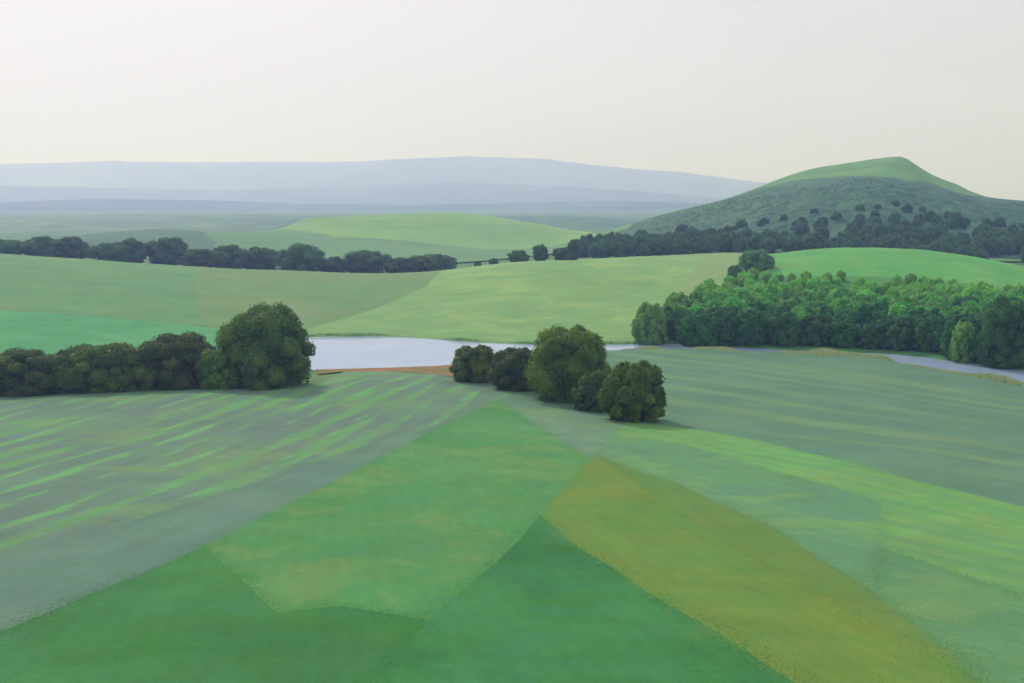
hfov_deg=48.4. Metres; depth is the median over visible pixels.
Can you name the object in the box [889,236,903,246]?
hillside tree
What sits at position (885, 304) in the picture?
woodland tree
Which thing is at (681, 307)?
woodland tree
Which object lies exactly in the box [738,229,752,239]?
hillside tree
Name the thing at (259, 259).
broadleaf tree
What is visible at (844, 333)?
woodland tree
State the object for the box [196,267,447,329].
hay field
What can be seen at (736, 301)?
woodland tree
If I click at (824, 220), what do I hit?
hillside tree
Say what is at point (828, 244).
hillside tree
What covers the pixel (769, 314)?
woodland tree
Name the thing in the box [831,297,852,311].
woodland tree
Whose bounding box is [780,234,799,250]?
hillside tree
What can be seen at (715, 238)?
hillside tree
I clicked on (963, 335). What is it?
bush
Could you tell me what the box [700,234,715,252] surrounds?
hillside tree
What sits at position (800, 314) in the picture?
woodland tree
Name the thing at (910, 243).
hillside tree
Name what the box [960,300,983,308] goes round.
woodland tree
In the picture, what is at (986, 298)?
woodland tree
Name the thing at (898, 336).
woodland tree
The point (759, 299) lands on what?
woodland tree
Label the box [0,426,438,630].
fallow field
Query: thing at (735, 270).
bush
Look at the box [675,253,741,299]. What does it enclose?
dry field
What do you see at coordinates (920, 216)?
hillside tree
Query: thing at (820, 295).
woodland tree
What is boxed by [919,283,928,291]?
woodland tree
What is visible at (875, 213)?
hillside tree
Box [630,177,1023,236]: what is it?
woodland
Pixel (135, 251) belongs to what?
broadleaf tree
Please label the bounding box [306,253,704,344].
grazing field
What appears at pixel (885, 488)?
barley field
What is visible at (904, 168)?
hilltop grass
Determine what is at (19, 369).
bush
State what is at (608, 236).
hillside tree
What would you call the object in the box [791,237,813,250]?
hillside tree
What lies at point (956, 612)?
rye field
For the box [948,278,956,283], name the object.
woodland tree
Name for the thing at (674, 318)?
woodland tree
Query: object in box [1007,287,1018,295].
woodland tree
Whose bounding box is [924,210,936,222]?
hillside tree
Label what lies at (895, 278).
woodland tree
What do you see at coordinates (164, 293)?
meadow field
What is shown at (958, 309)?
woodland tree
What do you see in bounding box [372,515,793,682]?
lucerne field
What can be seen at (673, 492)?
olive field
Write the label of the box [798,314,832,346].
woodland tree
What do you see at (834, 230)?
heath slope
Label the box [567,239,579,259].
broadleaf tree
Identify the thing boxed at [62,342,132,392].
bush
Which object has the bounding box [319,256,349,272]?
broadleaf tree
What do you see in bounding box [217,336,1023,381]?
river
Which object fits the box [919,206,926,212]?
hillside tree
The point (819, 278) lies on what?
woodland tree
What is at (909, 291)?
woodland tree
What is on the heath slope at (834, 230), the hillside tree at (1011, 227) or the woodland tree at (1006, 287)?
the hillside tree at (1011, 227)
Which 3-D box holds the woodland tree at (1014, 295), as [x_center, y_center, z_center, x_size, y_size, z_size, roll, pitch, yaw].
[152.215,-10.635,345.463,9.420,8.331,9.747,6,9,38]
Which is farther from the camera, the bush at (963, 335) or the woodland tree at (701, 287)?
the woodland tree at (701, 287)
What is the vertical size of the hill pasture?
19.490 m
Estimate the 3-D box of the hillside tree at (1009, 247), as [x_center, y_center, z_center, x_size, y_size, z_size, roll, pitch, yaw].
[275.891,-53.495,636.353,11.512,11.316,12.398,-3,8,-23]
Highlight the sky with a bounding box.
[0,0,1023,200]
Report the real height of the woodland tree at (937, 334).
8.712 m
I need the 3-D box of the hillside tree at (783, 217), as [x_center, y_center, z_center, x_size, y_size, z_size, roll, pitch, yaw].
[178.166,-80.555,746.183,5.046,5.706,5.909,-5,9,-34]
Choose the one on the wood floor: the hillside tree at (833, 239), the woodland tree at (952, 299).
the woodland tree at (952, 299)
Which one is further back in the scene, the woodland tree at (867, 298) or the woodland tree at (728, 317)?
the woodland tree at (867, 298)
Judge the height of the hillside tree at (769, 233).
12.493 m
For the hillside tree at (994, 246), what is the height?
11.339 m
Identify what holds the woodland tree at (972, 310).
on the wood floor
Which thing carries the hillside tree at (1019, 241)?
on the ground at (314, 377)
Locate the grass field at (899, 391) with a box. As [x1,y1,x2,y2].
[601,348,1023,506]
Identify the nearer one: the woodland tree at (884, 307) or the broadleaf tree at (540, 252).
the woodland tree at (884, 307)
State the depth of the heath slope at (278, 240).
839.97 m
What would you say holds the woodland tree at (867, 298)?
on the wood floor
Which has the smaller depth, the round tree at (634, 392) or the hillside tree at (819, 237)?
the round tree at (634, 392)
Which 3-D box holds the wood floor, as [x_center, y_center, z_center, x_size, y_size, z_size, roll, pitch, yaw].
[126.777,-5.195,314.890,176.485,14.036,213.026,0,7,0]
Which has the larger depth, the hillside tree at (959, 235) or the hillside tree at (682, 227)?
the hillside tree at (682, 227)
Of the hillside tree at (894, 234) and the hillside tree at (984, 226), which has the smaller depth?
the hillside tree at (894, 234)
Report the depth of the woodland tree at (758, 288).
378.27 m
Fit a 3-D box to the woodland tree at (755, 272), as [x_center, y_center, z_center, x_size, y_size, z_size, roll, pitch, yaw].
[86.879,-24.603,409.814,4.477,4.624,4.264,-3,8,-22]
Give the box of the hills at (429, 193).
[0,182,725,204]
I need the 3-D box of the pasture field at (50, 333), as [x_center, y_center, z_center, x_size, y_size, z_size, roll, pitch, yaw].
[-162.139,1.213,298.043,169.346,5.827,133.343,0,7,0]
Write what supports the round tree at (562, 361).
on the ground at (314, 377)
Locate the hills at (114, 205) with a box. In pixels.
[0,199,703,210]
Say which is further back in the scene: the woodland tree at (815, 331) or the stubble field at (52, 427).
the woodland tree at (815, 331)
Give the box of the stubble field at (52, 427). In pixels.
[0,371,513,559]
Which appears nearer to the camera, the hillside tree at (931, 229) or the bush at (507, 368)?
the bush at (507, 368)
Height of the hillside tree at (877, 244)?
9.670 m
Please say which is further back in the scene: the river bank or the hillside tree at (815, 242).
the hillside tree at (815, 242)
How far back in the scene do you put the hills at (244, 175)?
10440.79 m
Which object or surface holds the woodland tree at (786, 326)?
on the wood floor
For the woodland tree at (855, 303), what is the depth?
337.42 m
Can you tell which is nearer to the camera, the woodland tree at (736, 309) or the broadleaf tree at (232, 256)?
the woodland tree at (736, 309)
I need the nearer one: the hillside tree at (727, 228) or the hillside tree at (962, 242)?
the hillside tree at (962, 242)
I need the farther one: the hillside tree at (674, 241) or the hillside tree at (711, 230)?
the hillside tree at (711, 230)
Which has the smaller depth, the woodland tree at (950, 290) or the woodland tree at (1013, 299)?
the woodland tree at (1013, 299)
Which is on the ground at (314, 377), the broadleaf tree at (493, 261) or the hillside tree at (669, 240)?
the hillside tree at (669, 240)
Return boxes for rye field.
[599,434,881,589]
[871,548,1023,682]
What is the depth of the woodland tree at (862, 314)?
311.13 m
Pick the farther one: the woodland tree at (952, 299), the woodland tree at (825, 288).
the woodland tree at (825, 288)
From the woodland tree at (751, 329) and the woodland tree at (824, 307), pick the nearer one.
the woodland tree at (751, 329)
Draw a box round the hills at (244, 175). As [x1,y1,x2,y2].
[0,156,766,197]
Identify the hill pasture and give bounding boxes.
[743,248,1023,286]
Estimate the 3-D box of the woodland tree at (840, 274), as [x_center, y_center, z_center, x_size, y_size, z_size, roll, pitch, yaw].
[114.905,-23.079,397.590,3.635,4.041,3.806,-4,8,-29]
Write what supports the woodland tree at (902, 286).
on the wood floor
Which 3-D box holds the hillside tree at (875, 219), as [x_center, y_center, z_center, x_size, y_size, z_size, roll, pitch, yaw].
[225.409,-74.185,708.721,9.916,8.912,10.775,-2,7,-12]
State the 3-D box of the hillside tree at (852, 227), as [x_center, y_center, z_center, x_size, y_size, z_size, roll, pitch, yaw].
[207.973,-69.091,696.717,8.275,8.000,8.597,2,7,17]
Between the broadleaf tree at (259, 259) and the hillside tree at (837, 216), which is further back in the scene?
the hillside tree at (837, 216)
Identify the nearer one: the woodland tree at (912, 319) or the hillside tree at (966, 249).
the woodland tree at (912, 319)
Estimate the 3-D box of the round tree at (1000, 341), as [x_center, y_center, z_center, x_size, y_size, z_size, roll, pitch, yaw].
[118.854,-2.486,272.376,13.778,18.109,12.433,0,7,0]
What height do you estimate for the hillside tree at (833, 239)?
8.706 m
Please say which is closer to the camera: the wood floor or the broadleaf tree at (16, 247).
the wood floor
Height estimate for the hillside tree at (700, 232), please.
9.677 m
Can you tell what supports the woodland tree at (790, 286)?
on the wood floor
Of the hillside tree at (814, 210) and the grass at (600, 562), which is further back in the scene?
the hillside tree at (814, 210)
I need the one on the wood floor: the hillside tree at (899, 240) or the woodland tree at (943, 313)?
the woodland tree at (943, 313)
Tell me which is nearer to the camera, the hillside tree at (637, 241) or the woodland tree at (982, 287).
the woodland tree at (982, 287)
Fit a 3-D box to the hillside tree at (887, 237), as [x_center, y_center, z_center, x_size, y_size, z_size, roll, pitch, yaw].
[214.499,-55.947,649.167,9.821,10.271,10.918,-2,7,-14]
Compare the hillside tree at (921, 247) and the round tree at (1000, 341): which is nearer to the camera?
the round tree at (1000, 341)
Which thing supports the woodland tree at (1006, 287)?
on the wood floor
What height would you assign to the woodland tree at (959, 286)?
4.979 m
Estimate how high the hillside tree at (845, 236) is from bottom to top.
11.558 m
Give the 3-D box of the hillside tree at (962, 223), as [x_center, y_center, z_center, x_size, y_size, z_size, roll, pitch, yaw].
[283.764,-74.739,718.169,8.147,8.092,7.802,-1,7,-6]
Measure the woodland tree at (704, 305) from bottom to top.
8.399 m
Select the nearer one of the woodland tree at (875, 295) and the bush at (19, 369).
the bush at (19, 369)
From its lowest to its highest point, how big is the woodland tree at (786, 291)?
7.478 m
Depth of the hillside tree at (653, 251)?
602.25 m
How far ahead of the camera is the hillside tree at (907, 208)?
740.70 m
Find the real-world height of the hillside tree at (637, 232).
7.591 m
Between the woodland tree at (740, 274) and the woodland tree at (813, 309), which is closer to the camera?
the woodland tree at (813, 309)
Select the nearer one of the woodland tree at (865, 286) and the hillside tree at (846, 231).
the woodland tree at (865, 286)
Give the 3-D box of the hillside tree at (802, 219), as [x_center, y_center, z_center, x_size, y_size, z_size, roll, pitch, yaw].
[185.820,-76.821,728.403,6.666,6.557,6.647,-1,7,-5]
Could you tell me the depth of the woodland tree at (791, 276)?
398.72 m
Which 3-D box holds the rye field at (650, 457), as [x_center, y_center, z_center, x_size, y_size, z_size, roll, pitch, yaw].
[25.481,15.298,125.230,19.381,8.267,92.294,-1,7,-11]
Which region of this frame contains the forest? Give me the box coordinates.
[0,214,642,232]
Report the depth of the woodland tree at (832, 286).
384.42 m
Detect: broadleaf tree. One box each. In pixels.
[0,239,32,254]
[24,235,64,256]
[55,236,89,258]
[85,242,128,260]
[110,237,150,262]
[147,236,188,264]
[180,249,219,267]
[212,243,249,268]
[242,246,278,269]
[272,242,325,271]
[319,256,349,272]
[341,250,391,272]
[383,257,422,272]
[411,253,457,271]
[474,261,481,265]
[488,258,498,264]
[507,250,529,261]
[532,243,548,260]
[551,247,575,259]
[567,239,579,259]
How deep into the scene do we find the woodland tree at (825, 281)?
388.23 m
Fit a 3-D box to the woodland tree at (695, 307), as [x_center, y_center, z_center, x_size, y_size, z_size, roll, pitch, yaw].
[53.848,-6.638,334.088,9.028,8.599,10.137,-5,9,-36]
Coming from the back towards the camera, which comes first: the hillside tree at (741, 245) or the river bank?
the hillside tree at (741, 245)
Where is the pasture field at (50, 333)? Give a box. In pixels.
[0,311,219,354]
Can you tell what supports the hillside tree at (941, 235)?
on the ground at (314, 377)
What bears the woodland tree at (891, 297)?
on the wood floor
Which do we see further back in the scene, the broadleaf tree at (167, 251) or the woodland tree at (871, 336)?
the broadleaf tree at (167, 251)
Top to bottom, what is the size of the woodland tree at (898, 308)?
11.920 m
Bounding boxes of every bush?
[0,346,59,396]
[37,349,84,393]
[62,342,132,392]
[105,342,162,391]
[137,331,216,389]
[194,348,239,389]
[448,344,496,382]
[485,346,535,391]
[570,370,609,412]
[630,301,668,344]
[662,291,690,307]
[675,312,720,346]
[726,264,742,277]
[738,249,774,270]
[948,320,975,362]
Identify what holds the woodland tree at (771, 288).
on the wood floor
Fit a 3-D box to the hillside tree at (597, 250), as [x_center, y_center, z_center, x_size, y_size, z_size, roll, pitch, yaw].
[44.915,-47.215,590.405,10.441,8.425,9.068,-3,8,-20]
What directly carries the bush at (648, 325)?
on the ground at (314, 377)
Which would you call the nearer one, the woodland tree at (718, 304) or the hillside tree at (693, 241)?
the woodland tree at (718, 304)
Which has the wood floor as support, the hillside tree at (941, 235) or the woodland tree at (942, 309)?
the woodland tree at (942, 309)
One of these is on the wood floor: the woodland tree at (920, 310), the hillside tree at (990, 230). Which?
the woodland tree at (920, 310)
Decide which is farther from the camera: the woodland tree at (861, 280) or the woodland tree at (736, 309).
the woodland tree at (861, 280)
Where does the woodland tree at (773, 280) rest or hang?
on the wood floor
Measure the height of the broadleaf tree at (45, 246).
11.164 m
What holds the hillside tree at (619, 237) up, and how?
on the ground at (314, 377)
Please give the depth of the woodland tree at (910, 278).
391.61 m
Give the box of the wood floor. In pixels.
[662,275,1023,370]
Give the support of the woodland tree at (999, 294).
on the wood floor
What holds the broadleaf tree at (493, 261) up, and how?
on the grazing field at (516, 302)
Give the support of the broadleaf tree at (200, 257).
on the meadow field at (164, 293)
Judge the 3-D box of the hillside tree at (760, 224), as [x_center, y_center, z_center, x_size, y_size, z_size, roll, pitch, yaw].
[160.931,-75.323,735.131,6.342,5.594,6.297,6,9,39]
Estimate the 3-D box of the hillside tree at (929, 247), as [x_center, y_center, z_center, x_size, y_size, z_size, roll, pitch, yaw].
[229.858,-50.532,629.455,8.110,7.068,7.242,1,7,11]
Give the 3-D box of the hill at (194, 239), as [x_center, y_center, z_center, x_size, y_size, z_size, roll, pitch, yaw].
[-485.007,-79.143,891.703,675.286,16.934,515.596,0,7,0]
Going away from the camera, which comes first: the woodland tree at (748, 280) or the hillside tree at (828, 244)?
the woodland tree at (748, 280)
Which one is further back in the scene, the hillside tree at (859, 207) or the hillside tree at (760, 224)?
the hillside tree at (859, 207)
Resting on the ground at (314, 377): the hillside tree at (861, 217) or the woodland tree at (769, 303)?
the hillside tree at (861, 217)
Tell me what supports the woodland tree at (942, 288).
on the wood floor
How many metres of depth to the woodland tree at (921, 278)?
391.21 m
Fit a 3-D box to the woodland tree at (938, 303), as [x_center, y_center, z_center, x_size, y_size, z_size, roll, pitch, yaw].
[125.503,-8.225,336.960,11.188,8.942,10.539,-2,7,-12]
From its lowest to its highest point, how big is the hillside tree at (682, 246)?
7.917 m
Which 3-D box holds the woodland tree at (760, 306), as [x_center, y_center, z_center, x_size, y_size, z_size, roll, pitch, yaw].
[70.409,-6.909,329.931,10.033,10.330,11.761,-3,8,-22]
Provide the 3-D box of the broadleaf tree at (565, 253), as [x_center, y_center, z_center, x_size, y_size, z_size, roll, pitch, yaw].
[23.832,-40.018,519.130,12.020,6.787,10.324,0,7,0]
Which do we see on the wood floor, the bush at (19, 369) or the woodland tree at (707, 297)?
the woodland tree at (707, 297)
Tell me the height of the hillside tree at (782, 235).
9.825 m
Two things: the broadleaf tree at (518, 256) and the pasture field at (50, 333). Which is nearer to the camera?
the pasture field at (50, 333)
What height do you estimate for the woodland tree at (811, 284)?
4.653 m
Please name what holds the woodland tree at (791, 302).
on the wood floor
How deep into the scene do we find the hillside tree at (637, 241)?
592.67 m
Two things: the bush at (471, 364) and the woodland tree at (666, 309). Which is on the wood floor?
the woodland tree at (666, 309)
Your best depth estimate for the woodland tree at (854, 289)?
370.50 m
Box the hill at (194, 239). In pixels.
[0,229,245,268]
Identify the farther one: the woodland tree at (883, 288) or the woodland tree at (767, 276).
the woodland tree at (767, 276)
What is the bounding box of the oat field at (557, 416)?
[502,390,624,457]
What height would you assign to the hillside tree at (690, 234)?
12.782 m
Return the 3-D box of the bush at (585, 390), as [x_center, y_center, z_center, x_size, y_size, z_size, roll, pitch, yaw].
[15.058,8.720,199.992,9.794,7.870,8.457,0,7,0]
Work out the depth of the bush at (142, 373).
216.47 m
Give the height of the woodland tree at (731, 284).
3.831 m
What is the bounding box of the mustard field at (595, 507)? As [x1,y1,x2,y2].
[541,455,974,682]
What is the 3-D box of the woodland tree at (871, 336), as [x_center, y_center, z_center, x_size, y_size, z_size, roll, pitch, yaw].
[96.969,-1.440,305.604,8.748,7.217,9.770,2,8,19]
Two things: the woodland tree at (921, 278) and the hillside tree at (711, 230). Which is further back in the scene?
the hillside tree at (711, 230)
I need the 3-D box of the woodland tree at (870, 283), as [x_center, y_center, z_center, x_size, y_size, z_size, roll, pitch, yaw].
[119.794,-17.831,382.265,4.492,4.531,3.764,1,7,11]
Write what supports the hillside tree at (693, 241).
on the ground at (314, 377)
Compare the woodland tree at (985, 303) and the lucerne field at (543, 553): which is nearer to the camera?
the lucerne field at (543, 553)
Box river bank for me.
[316,364,453,376]
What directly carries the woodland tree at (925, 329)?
on the wood floor
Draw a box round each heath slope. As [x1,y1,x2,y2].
[200,229,569,267]
[613,175,1023,258]
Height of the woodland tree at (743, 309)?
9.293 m
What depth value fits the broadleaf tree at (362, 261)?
556.65 m
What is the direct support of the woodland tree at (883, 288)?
on the wood floor
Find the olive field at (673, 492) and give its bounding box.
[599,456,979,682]
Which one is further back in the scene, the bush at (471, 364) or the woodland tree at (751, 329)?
the woodland tree at (751, 329)
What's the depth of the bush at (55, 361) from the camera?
215.38 m
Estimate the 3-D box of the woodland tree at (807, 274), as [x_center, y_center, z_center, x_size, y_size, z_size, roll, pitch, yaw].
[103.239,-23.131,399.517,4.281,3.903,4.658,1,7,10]
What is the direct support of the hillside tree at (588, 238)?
on the ground at (314, 377)
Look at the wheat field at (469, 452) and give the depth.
105.93 m
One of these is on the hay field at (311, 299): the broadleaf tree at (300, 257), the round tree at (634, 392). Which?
the broadleaf tree at (300, 257)
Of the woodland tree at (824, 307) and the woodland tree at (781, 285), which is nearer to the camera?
the woodland tree at (824, 307)
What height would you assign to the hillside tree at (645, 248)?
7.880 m
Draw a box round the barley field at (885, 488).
[615,421,1023,595]
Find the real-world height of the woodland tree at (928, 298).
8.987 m
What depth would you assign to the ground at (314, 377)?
3356.69 m
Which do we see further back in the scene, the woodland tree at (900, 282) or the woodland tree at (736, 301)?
the woodland tree at (900, 282)
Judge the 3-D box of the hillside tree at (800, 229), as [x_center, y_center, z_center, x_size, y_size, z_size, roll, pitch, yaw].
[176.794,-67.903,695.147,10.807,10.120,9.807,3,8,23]
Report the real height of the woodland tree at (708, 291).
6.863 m
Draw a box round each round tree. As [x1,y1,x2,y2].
[214,301,316,390]
[523,323,612,403]
[596,360,667,422]
[976,293,1023,368]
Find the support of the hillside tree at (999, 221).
on the ground at (314, 377)
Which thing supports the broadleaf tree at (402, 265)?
on the hay field at (311, 299)
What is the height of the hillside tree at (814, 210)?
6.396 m
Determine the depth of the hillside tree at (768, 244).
594.62 m
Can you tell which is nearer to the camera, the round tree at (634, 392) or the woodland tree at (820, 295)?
the round tree at (634, 392)
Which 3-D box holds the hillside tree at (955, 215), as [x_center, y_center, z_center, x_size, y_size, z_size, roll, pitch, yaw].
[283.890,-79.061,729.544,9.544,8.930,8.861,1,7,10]
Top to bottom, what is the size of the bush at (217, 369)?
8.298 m
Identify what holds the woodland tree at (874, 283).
on the wood floor
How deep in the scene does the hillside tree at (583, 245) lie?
634.89 m
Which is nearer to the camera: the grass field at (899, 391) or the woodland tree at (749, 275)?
the grass field at (899, 391)
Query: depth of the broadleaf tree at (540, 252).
517.37 m
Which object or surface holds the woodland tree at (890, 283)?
on the wood floor
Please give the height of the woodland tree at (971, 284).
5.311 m
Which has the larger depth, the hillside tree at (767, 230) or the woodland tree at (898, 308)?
the hillside tree at (767, 230)
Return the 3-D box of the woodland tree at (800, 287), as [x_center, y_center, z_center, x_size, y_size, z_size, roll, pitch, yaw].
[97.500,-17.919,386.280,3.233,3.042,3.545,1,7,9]
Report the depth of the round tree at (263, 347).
218.02 m
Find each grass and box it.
[0,356,1023,682]
[213,332,634,346]
[587,157,1020,260]
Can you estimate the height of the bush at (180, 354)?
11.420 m
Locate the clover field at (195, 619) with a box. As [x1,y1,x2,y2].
[0,545,427,682]
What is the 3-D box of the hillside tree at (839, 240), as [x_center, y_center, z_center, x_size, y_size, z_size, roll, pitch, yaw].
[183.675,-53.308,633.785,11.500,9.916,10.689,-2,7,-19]
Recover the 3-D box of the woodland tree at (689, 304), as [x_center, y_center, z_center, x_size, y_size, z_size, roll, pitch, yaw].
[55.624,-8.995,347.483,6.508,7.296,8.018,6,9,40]
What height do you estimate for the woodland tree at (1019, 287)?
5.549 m
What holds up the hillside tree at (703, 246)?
on the ground at (314, 377)
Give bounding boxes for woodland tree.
[660,306,672,319]
[664,310,686,339]
[670,301,689,314]
[685,304,705,315]
[686,301,702,307]
[688,289,702,300]
[689,301,708,309]
[691,307,716,317]
[694,283,707,292]
[702,290,716,297]
[702,292,718,303]
[703,277,714,285]
[706,298,720,307]
[706,307,739,346]
[711,283,718,289]
[711,301,724,307]
[714,287,729,300]
[714,306,741,313]
[721,295,748,307]
[723,275,731,282]
[723,282,734,287]
[727,288,742,296]
[729,276,738,284]
[732,290,755,302]
[735,308,767,346]
[737,271,745,277]
[738,276,746,286]
[738,306,752,312]
[739,284,755,292]
[743,277,754,284]
[744,271,754,279]
[746,301,767,315]
[748,267,759,278]
[749,290,763,298]
[753,284,764,293]
[754,297,767,302]
[762,284,779,295]
[763,272,772,283]
[763,300,776,307]
[763,309,797,342]
[766,311,802,346]
[768,276,778,285]
[775,272,784,280]
[775,297,798,310]
[776,282,784,287]
[778,287,795,296]
[781,283,796,291]
[782,295,801,303]
[787,272,795,281]
[790,278,801,286]
[790,310,807,318]
[792,303,811,315]
[794,285,803,290]
[798,294,809,301]
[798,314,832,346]
[800,270,811,278]
[800,276,809,285]
[800,301,820,315]
[805,278,818,290]
[807,289,830,300]
[813,300,830,305]
[816,303,831,314]
[817,275,828,284]
[818,284,828,293]
[819,278,830,286]
[822,296,838,303]
[823,272,832,282]
[828,318,861,347]
[829,284,836,290]
[831,286,853,298]
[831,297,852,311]
[832,277,841,284]
[836,270,845,280]
[843,300,860,310]
[845,302,886,328]
[849,284,864,296]
[855,288,873,300]
[856,277,866,285]
[856,323,886,349]
[859,294,876,303]
[860,283,872,291]
[863,282,874,292]
[863,302,886,310]
[866,278,877,286]
[869,292,880,298]
[875,283,888,293]
[876,295,891,302]
[880,301,890,306]
[881,294,894,299]
[881,318,913,350]
[884,280,895,288]
[887,286,900,297]
[887,295,916,309]
[888,300,911,316]
[891,274,901,285]
[892,314,918,348]
[896,284,907,289]
[897,280,906,286]
[897,306,924,316]
[900,286,918,296]
[904,273,917,283]
[906,282,916,286]
[911,293,926,301]
[911,315,945,352]
[913,285,923,295]
[918,274,927,282]
[918,293,951,309]
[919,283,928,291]
[922,298,949,310]
[924,277,934,284]
[925,283,937,292]
[925,307,944,318]
[926,305,948,314]
[926,307,947,317]
[927,289,948,302]
[930,325,944,352]
[934,277,943,284]
[935,285,945,291]
[939,314,981,357]
[943,284,959,295]
[947,305,964,313]
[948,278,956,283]
[948,295,962,305]
[949,311,969,316]
[952,282,964,291]
[952,296,978,306]
[960,286,976,293]
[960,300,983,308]
[961,304,981,315]
[964,289,987,296]
[965,282,979,289]
[976,296,992,302]
[976,318,983,329]
[977,281,985,288]
[979,300,989,307]
[980,283,993,291]
[982,286,998,298]
[991,293,1008,301]
[1003,284,1013,291]
[1006,293,1023,301]
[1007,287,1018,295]
[1007,296,1022,302]
[1014,282,1023,293]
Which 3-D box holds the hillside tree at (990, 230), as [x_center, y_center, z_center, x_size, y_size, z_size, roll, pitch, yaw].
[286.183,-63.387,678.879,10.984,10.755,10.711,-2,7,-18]
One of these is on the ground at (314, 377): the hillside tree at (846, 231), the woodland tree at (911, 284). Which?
the hillside tree at (846, 231)
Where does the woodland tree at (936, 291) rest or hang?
on the wood floor
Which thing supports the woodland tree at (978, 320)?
on the wood floor
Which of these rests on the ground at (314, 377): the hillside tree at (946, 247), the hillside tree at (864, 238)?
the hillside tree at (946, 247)
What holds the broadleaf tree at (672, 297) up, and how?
on the ground at (314, 377)
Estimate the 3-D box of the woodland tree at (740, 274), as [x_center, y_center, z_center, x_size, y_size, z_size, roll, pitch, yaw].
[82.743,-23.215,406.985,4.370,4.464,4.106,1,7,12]
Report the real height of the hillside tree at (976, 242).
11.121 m
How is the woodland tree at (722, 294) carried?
on the wood floor
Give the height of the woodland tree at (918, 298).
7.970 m
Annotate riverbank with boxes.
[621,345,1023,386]
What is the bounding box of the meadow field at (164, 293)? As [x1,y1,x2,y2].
[0,254,203,325]
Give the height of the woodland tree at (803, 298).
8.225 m
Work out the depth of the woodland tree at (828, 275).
395.14 m
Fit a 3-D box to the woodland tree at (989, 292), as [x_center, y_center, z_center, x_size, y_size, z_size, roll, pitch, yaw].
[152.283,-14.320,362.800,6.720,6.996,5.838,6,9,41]
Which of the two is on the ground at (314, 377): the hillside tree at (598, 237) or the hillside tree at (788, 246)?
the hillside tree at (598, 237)
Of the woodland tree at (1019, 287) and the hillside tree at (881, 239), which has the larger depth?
the hillside tree at (881, 239)
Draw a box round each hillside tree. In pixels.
[576,239,588,256]
[580,233,594,242]
[588,242,606,257]
[594,233,603,241]
[595,240,611,257]
[602,231,620,241]
[611,238,631,256]
[614,234,629,239]
[631,234,652,255]
[633,230,644,237]
[638,241,652,255]
[650,238,657,254]
[654,237,670,255]
[663,236,673,252]
[670,238,683,254]
[673,240,690,254]
[675,224,686,231]
[681,229,699,241]
[690,237,699,252]
[694,229,704,234]
[695,239,712,253]
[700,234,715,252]
[704,227,716,234]
[713,234,720,250]
[715,233,734,252]
[723,225,733,231]
[732,237,748,252]
[735,219,747,227]
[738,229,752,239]
[747,232,765,249]
[756,221,765,226]
[758,237,777,253]
[760,217,769,223]
[761,228,777,234]
[762,230,779,252]
[778,233,787,248]
[780,214,787,220]
[780,230,792,234]
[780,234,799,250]
[783,236,795,251]
[785,240,793,251]
[791,220,799,230]
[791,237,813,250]
[793,222,810,236]
[798,217,807,222]
[804,236,821,248]
[805,231,824,245]
[810,208,818,213]
[812,220,824,227]
[814,226,829,241]
[817,216,828,226]
[821,240,836,248]
[826,237,835,241]
[830,212,841,219]
[834,237,849,247]
[836,233,853,239]
[837,230,851,236]
[845,222,858,232]
[846,238,864,247]
[851,219,862,228]
[854,235,869,246]
[855,204,865,210]
[855,213,865,223]
[866,215,881,223]
[870,209,880,216]
[870,237,889,247]
[870,241,886,247]
[874,204,881,208]
[883,235,893,241]
[885,222,894,233]
[885,238,897,247]
[887,212,901,224]
[888,232,903,240]
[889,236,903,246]
[891,200,899,205]
[898,219,911,225]
[901,204,912,213]
[902,238,920,248]
[910,228,927,244]
[911,218,921,226]
[912,244,927,249]
[914,213,924,223]
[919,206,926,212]
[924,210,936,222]
[925,226,936,237]
[925,244,932,250]
[926,231,935,243]
[931,214,943,225]
[931,244,940,251]
[936,232,951,242]
[939,234,956,244]
[939,243,955,252]
[943,211,951,217]
[944,217,957,228]
[947,212,961,219]
[953,231,968,244]
[953,239,968,248]
[953,244,975,256]
[957,217,968,228]
[965,233,971,243]
[969,237,986,249]
[971,228,983,237]
[975,249,988,258]
[976,223,989,229]
[979,218,994,226]
[984,226,998,237]
[984,237,1003,255]
[991,230,1007,238]
[993,216,1006,226]
[999,236,1015,254]
[1007,224,1018,230]
[1014,233,1023,252]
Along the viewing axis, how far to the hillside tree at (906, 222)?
704.93 m
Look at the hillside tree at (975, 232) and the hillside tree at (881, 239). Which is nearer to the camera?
the hillside tree at (881, 239)
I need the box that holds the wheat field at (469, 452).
[205,399,590,620]
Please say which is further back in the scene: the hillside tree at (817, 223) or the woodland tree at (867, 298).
the hillside tree at (817, 223)
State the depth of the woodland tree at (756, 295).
362.12 m
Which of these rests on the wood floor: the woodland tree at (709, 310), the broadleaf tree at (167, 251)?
the woodland tree at (709, 310)
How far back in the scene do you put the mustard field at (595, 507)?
78.76 m
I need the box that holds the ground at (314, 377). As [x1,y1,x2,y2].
[0,159,1023,616]
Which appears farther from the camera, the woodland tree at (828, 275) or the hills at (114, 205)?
the hills at (114, 205)
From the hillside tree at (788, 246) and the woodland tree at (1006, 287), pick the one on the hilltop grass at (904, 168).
the hillside tree at (788, 246)

